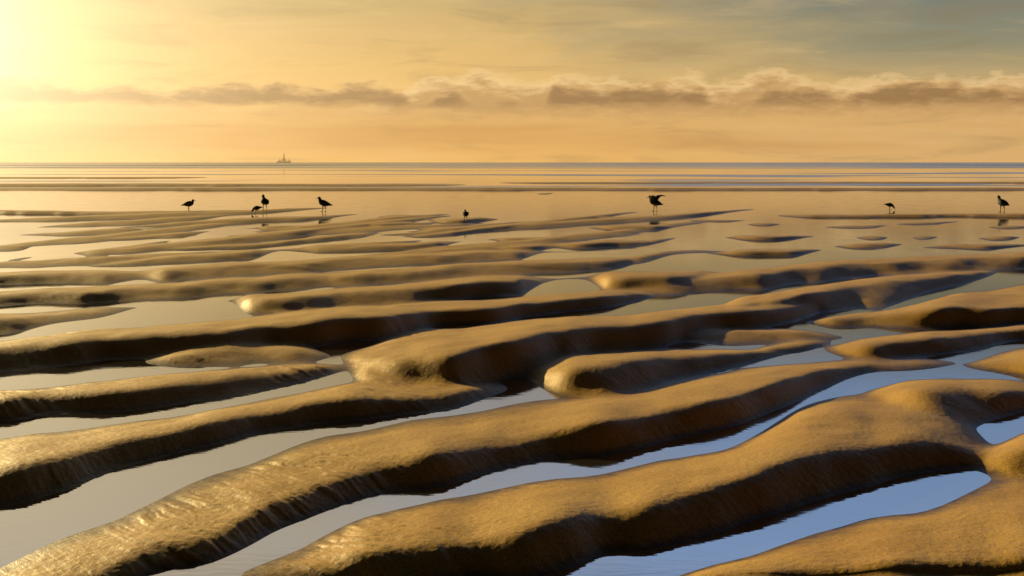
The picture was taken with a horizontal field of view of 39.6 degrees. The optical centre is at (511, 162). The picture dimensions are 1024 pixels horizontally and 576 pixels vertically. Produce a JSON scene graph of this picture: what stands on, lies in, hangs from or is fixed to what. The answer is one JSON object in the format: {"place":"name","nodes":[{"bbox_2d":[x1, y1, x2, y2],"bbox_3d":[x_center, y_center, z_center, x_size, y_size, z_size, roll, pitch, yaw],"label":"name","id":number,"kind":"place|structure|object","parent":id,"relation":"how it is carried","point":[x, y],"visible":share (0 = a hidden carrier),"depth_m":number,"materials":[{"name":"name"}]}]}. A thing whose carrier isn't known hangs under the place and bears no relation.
{"place":"outdoors","nodes":[
{"label":"outdoors","id":0,"kind":"place"},
{"bbox_2d":[0,177,1023,575],"bbox_3d":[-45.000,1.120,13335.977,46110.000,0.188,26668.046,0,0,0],"label":"rippled sand","id":1,"kind":"structure","parent":0,"point":[620,383],"depth_m":7.10,"materials":[{"name":"brown sand"}]},
{"bbox_2d":[181,199,194,210],"bbox_3d":[-7.823,1.034,34.410,0.402,0.288,0.167,0,0,-40],"label":"wading bird","id":2,"kind":"object","parent":1,"relation":"on","point":[188,204],"visible":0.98,"depth_m":34.36},
{"bbox_2d":[251,206,262,211],"bbox_3d":[-5.986,1.105,33.339,0.320,0.183,0.126,0,0,18],"label":"wading bird","id":3,"kind":"object","parent":1,"relation":"on","point":[255,208],"visible":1,"depth_m":33.30},
{"bbox_2d":[261,194,268,209],"bbox_3d":[-5.934,0.960,34.140,0.194,0.384,0.481,0,0,-27],"label":"wading bird","id":4,"kind":"object","parent":1,"relation":"on","point":[264,201],"visible":1,"depth_m":34.08},
{"bbox_2d":[462,210,468,220],"bbox_3d":[-0.915,1.041,28.070,0.129,0.222,0.310,0,0,-9],"label":"wading bird","id":5,"kind":"object","parent":1,"relation":"on","point":[465,213],"visible":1,"depth_m":28.02},
{"bbox_2d":[0,190,1023,575],"bbox_3d":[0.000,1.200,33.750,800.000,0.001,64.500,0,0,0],"label":"tidal water","id":6,"kind":"structure","parent":0,"point":[30,526],"depth_m":11.08,"materials":[{"name":"clear liquid"}]},
{"bbox_2d":[316,197,332,211],"bbox_3d":[-4.587,1.014,34.693,0.466,0.371,0.187,0,0,18],"label":"wading bird","id":7,"kind":"object","parent":6,"relation":"on","point":[324,203],"visible":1,"depth_m":34.64},
{"bbox_2d":[646,195,663,210],"bbox_3d":[3.635,1.001,34.917,0.535,0.398,0.535,0,0,-18],"label":"wading bird","id":8,"kind":"object","parent":6,"relation":"on","point":[653,200],"visible":1,"depth_m":34.91},
{"bbox_2d":[884,203,895,209],"bbox_3d":[9.524,1.108,35.860,0.320,0.183,0.126,0,0,-9],"label":"wading bird","id":9,"kind":"object","parent":6,"relation":"on","point":[889,205],"visible":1,"depth_m":35.83},
{"bbox_2d":[996,195,1009,211],"bbox_3d":[11.864,0.997,34.415,0.204,0.405,0.508,0,0,-18],"label":"wading bird","id":10,"kind":"object","parent":6,"relation":"on","point":[1001,202],"visible":1,"depth_m":34.37},
{"bbox_2d":[0,162,1023,187],"bbox_3d":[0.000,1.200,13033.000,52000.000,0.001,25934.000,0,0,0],"label":"sea","id":11,"kind":"structure","parent":0,"point":[481,174],"depth_m":153.78,"materials":[{"name":"liquid"}]},
{"bbox_2d":[0,0,1023,161],"label":"sky","id":12,"kind":"structure","parent":0,"point":[81,80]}
]}

